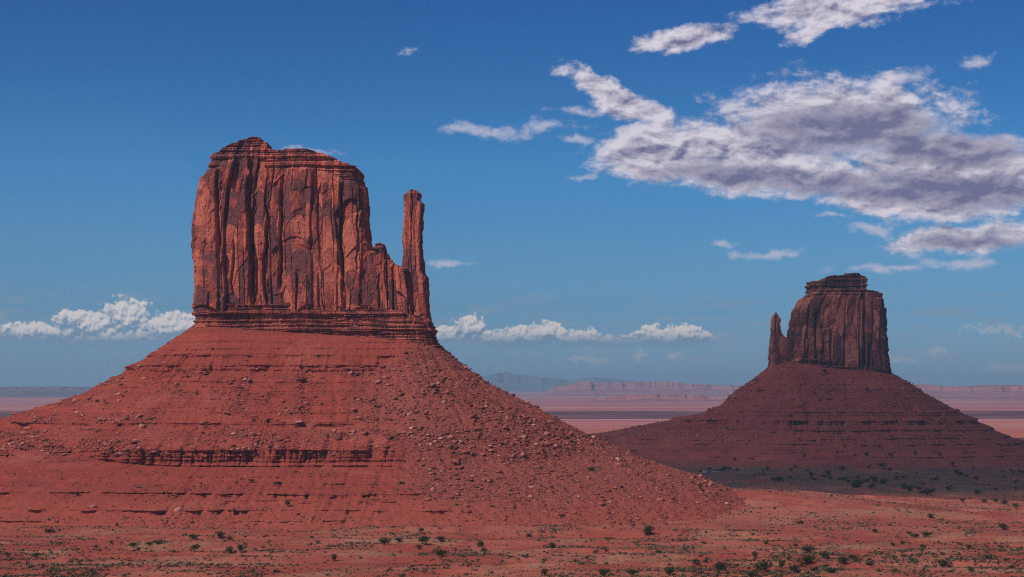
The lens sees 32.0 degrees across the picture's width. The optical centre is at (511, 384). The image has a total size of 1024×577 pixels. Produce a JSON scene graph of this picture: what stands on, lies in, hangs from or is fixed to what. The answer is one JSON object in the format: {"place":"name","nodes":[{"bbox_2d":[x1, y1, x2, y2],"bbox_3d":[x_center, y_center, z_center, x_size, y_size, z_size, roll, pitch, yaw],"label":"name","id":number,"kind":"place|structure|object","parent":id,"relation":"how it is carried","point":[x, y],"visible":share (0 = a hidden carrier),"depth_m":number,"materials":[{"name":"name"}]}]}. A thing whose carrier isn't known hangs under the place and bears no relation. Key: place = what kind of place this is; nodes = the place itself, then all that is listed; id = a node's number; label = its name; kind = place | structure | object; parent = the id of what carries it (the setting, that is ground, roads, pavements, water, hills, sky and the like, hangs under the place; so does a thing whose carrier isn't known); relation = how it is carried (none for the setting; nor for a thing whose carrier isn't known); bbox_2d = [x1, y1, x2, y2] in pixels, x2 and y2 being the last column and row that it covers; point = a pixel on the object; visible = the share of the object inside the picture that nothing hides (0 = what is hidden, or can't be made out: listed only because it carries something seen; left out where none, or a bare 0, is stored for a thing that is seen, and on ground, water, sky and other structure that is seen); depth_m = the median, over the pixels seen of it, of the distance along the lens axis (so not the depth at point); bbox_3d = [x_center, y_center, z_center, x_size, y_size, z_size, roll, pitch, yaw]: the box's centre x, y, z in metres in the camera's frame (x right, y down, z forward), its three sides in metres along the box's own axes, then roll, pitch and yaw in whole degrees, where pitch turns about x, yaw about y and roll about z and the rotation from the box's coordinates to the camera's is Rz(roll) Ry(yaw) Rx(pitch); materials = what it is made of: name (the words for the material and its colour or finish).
{"place":"outdoors","nodes":[
{"label":"outdoors","id":0,"kind":"place"},
{"bbox_2d":[0,391,1023,576],"bbox_3d":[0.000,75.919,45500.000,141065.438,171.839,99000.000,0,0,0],"label":"ground","id":1,"kind":"structure","parent":0,"point":[1002,416],"depth_m":1152.75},
{"bbox_2d":[32,552,40,556],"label":"juniper","id":2,"kind":"object","parent":1,"relation":"on","point":[35,554],"visible":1,"depth_m":922.08,"materials":[{"name":"green plant"}]},
{"bbox_2d":[0,386,92,396],"bbox_3d":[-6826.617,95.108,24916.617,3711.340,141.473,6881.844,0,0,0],"label":"mesa","id":3,"kind":"structure","parent":1,"relation":"on","point":[41,391],"depth_m":23745.40,"materials":[{"name":"stone"}]},
{"bbox_2d":[103,445,112,450],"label":"boulder","id":4,"kind":"object","parent":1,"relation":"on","point":[107,447],"visible":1,"depth_m":1414.09,"materials":[{"name":"stone"}]},
{"bbox_2d":[153,539,162,543],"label":"juniper","id":5,"kind":"object","parent":1,"relation":"on","point":[158,542],"visible":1,"depth_m":1028.51,"materials":[{"name":"green plant"}]},
{"bbox_2d":[174,507,182,512],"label":"boulder","id":6,"kind":"object","parent":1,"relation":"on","point":[177,509],"visible":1,"depth_m":1282.95,"materials":[{"name":"stone"}]},
{"bbox_2d":[188,534,198,538],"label":"juniper","id":7,"kind":"object","parent":1,"relation":"on","point":[192,536],"visible":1,"depth_m":1096.24,"materials":[{"name":"green plant"}]},
{"bbox_2d":[190,544,199,549],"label":"juniper","id":8,"kind":"object","parent":1,"relation":"on","point":[194,547],"visible":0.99,"depth_m":959.37,"materials":[{"name":"green plant"}]},
{"bbox_2d":[215,531,224,537],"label":"juniper","id":9,"kind":"object","parent":1,"relation":"on","point":[219,534],"visible":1,"depth_m":1105.60,"materials":[{"name":"green plant"}]},
{"bbox_2d":[225,546,233,551],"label":"juniper","id":10,"kind":"object","parent":1,"relation":"on","point":[228,549],"visible":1,"depth_m":930.66,"materials":[{"name":"green plant"}]},
{"bbox_2d":[236,543,247,551],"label":"juniper","id":11,"kind":"object","parent":1,"relation":"on","point":[240,546],"visible":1,"depth_m":932.13,"materials":[{"name":"green plant"}]},
{"bbox_2d":[0,136,745,530],"bbox_3d":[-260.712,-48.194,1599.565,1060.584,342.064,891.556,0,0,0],"label":"sandstone butte","id":12,"kind":"object","parent":1,"relation":"on","point":[284,252],"visible":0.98,"depth_m":1485.32,"materials":[{"name":"red stone"}]},
{"bbox_2d":[0,339,744,525],"bbox_3d":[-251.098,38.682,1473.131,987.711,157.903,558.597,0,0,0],"label":"rubble","id":13,"kind":"object","parent":12,"relation":"on","point":[429,443],"visible":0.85,"depth_m":1454.93,"materials":[{"name":"stone"}]},
{"bbox_2d":[378,537,390,544],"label":"juniper","id":14,"kind":"object","parent":1,"relation":"on","point":[383,540],"visible":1,"depth_m":1007.24,"materials":[{"name":"green plant"}]},
{"bbox_2d":[383,415,393,420],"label":"boulder","id":15,"kind":"object","parent":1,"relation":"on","point":[387,418],"visible":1,"depth_m":1460.18,"materials":[{"name":"stone"}]},
{"bbox_2d":[418,536,429,543],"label":"juniper","id":16,"kind":"object","parent":1,"relation":"on","point":[421,539],"visible":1,"depth_m":1025.82,"materials":[{"name":"green plant"}]},
{"bbox_2d":[433,548,446,556],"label":"juniper","id":17,"kind":"object","parent":1,"relation":"on","point":[440,553],"visible":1,"depth_m":915.85,"materials":[{"name":"green plant"}]},
{"bbox_2d":[436,536,446,541],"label":"juniper","id":18,"kind":"object","parent":1,"relation":"on","point":[440,538],"visible":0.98,"depth_m":1056.61,"materials":[{"name":"green plant"}]},
{"bbox_2d":[463,509,471,513],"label":"boulder","id":19,"kind":"object","parent":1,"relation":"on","point":[467,511],"visible":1,"depth_m":1285.25,"materials":[{"name":"stone"}]},
{"bbox_2d":[476,541,483,546],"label":"juniper","id":20,"kind":"object","parent":1,"relation":"on","point":[481,543],"visible":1,"depth_m":1007.31,"materials":[{"name":"green plant"}]},
{"bbox_2d":[506,504,514,508],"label":"boulder","id":21,"kind":"object","parent":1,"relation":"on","point":[511,506],"visible":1,"depth_m":1302.16,"materials":[{"name":"stone"}]},
{"bbox_2d":[0,421,1023,576],"bbox_3d":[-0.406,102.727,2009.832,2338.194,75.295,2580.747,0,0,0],"label":"scrub","id":22,"kind":"object","parent":1,"relation":"on","point":[688,569],"visible":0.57,"depth_m":954.32,"materials":[{"name":"green plant"}]},
{"bbox_2d":[0,479,1023,576],"bbox_3d":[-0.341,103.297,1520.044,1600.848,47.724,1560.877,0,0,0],"label":"dry grass","id":23,"kind":"structure","parent":1,"relation":"on","point":[533,551],"depth_m":967.66,"materials":[{"name":"plant"}]},
{"bbox_2d":[598,568,610,575],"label":"juniper","id":24,"kind":"object","parent":1,"relation":"on","point":[602,572],"visible":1,"depth_m":781.96,"materials":[{"name":"green plant"}]},
{"bbox_2d":[627,569,638,574],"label":"juniper","id":25,"kind":"object","parent":1,"relation":"on","point":[633,571],"visible":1,"depth_m":776.65,"materials":[{"name":"green plant"}]},
{"bbox_2d":[642,525,655,534],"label":"juniper","id":26,"kind":"object","parent":1,"relation":"on","point":[646,529],"visible":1,"depth_m":1157.14,"materials":[{"name":"green plant"}]},
{"bbox_2d":[664,568,675,574],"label":"juniper","id":27,"kind":"object","parent":1,"relation":"on","point":[669,571],"visible":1,"depth_m":784.31,"materials":[{"name":"green plant"}]},
{"bbox_2d":[714,561,730,569],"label":"juniper","id":28,"kind":"object","parent":1,"relation":"on","point":[718,565],"visible":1,"depth_m":822.15,"materials":[{"name":"green plant"}]},
{"bbox_2d":[745,570,757,576],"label":"juniper","id":29,"kind":"object","parent":1,"relation":"on","point":[752,572],"visible":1,"depth_m":765.71,"materials":[{"name":"green plant"}]},
{"bbox_2d":[754,560,772,571],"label":"juniper","id":30,"kind":"object","parent":1,"relation":"on","point":[764,566],"visible":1,"depth_m":797.44,"materials":[{"name":"green plant"}]},
{"bbox_2d":[778,560,785,568],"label":"juniper","id":31,"kind":"object","parent":1,"relation":"on","point":[781,564],"visible":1,"depth_m":853.88,"materials":[{"name":"green plant"}]},
{"bbox_2d":[787,565,801,572],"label":"juniper","id":32,"kind":"object","parent":1,"relation":"on","point":[793,568],"visible":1,"depth_m":788.63,"materials":[{"name":"green plant"}]},
{"bbox_2d":[797,554,815,563],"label":"juniper","id":33,"kind":"object","parent":1,"relation":"on","point":[806,559],"visible":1,"depth_m":873.89,"materials":[{"name":"green plant"}]},
{"bbox_2d":[802,544,815,551],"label":"juniper","id":34,"kind":"object","parent":1,"relation":"on","point":[806,548],"visible":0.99,"depth_m":958.64,"materials":[{"name":"green plant"}]},
{"bbox_2d":[595,273,1023,468],"bbox_3d":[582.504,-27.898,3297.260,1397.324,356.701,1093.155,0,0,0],"label":"sandstone butte","id":35,"kind":"object","parent":1,"relation":"on","point":[838,323],"visible":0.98,"depth_m":3138.85,"materials":[{"name":"red stone"}]},
{"bbox_2d":[590,362,1017,443],"bbox_3d":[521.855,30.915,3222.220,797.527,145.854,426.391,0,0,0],"label":"rubble","id":36,"kind":"object","parent":35,"relation":"on","point":[757,390],"visible":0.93,"depth_m":3153.91,"materials":[{"name":"stone"}]},
{"bbox_2d":[817,552,830,558],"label":"juniper","id":37,"kind":"object","parent":1,"relation":"on","point":[824,554],"visible":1,"depth_m":894.60,"materials":[{"name":"green plant"}]},
{"bbox_2d":[823,568,836,572],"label":"juniper","id":38,"kind":"object","parent":1,"relation":"on","point":[830,570],"visible":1,"depth_m":789.20,"materials":[{"name":"green plant"}]},
{"bbox_2d":[839,557,848,564],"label":"juniper","id":39,"kind":"object","parent":1,"relation":"on","point":[843,560],"visible":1,"depth_m":872.89,"materials":[{"name":"green plant"}]},
{"bbox_2d":[848,553,860,558],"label":"juniper","id":40,"kind":"object","parent":1,"relation":"on","point":[853,557],"visible":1,"depth_m":892.03,"materials":[{"name":"green plant"}]},
{"bbox_2d":[853,479,864,486],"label":"juniper","id":41,"kind":"object","parent":1,"relation":"on","point":[858,482],"visible":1,"depth_m":2059.30,"materials":[{"name":"green plant"}]},
{"bbox_2d":[905,485,915,490],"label":"juniper","id":42,"kind":"object","parent":1,"relation":"on","point":[909,487],"visible":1,"depth_m":1999.40,"materials":[{"name":"green plant"}]},
{"bbox_2d":[921,531,932,536],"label":"juniper","id":43,"kind":"object","parent":1,"relation":"on","point":[927,533],"visible":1,"depth_m":1128.36,"materials":[{"name":"green plant"}]},
{"bbox_2d":[920,488,934,494],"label":"juniper","id":44,"kind":"object","parent":1,"relation":"on","point":[927,491],"visible":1,"depth_m":1918.88,"materials":[{"name":"green plant"}]},
{"bbox_2d":[937,559,952,565],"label":"juniper","id":45,"kind":"object","parent":1,"relation":"on","point":[944,562],"visible":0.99,"depth_m":866.33,"materials":[{"name":"green plant"}]},
{"bbox_2d":[981,553,992,558],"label":"brush","id":46,"kind":"object","parent":1,"relation":"on","point":[987,556],"visible":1,"depth_m":897.70,"materials":[{"name":"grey plant"}]},
{"bbox_2d":[999,523,1008,529],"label":"juniper","id":47,"kind":"object","parent":1,"relation":"on","point":[1003,526],"visible":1,"depth_m":1261.34,"materials":[{"name":"green plant"}]},
{"bbox_2d":[0,0,1023,386],"label":"sky","id":48,"kind":"structure","parent":0,"point":[634,190],"materials":[{"name":"blue"}]},
{"bbox_2d":[482,371,645,390],"bbox_3d":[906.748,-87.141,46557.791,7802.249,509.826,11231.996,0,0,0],"label":"mountains","id":49,"kind":"structure","parent":0,"point":[506,381],"depth_m":44889.55,"materials":[{"name":"stone"}]},
{"bbox_2d":[541,381,740,395],"bbox_3d":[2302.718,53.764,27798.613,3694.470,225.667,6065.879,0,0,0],"label":"mesa","id":50,"kind":"structure","parent":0,"point":[585,388],"depth_m":26593.69,"materials":[{"name":"stone"}]},
{"bbox_2d":[587,394,725,401],"bbox_3d":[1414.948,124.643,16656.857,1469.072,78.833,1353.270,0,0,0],"label":"ridge","id":51,"kind":"structure","parent":0,"point":[664,398],"depth_m":16399.38,"materials":[{"name":"stone"}]},
{"bbox_2d":[913,384,1023,399],"bbox_3d":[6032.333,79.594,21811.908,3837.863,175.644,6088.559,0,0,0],"label":"mesa","id":52,"kind":"structure","parent":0,"point":[982,392],"depth_m":20607.57,"materials":[{"name":"stone"}]}
]}

